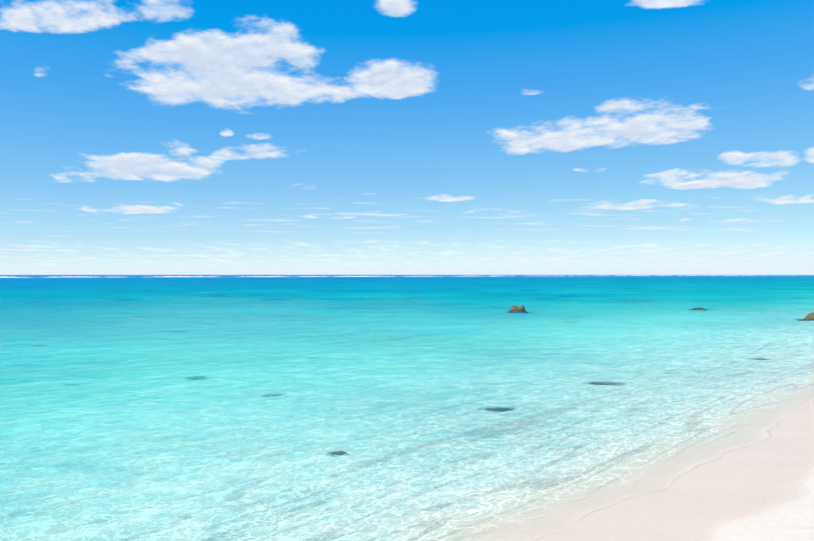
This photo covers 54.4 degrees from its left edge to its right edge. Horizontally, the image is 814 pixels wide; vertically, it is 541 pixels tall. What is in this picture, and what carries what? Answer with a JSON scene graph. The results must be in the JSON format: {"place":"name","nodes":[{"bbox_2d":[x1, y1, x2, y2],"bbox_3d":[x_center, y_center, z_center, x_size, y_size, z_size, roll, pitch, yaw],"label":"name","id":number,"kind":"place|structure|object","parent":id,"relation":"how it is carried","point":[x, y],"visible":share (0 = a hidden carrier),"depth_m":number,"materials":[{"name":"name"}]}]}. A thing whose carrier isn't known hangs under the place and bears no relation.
{"place":"outdoors","nodes":[
{"label":"outdoors","id":0,"kind":"place"},
{"bbox_2d":[0,0,813,274],"label":"sky","id":1,"kind":"structure","parent":0,"point":[138,137],"materials":[{"name":"blue"}]},
{"bbox_2d":[529,399,813,540],"bbox_3d":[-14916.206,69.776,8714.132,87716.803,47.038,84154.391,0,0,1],"label":"beach","id":2,"kind":"structure","parent":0,"point":[761,490],"depth_m":10.05,"materials":[{"name":"white sand"}]},
{"bbox_2d":[0,275,813,540],"bbox_3d":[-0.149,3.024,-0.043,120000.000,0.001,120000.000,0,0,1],"label":"sea","id":3,"kind":"structure","parent":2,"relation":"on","point":[300,408],"depth_m":19.63,"materials":[{"name":"teal liquid"}]},
{"bbox_2d":[0,275,745,277],"bbox_3d":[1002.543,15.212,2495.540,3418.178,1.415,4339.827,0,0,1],"label":"reef foam","id":4,"kind":"object","parent":3,"relation":"on","point":[404,276],"visible":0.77,"depth_m":1172.04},
{"bbox_2d":[509,304,525,310],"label":"rock","id":5,"kind":"object","parent":2,"relation":"on","point":[516,308],"visible":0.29,"depth_m":65.25,"materials":[{"name":"beige stone"}]},
{"bbox_2d":[804,312,813,319],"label":"rock","id":6,"kind":"object","parent":2,"relation":"on","point":[809,316],"visible":0.04,"depth_m":52.98,"materials":[{"name":"brown stone"}]}
]}

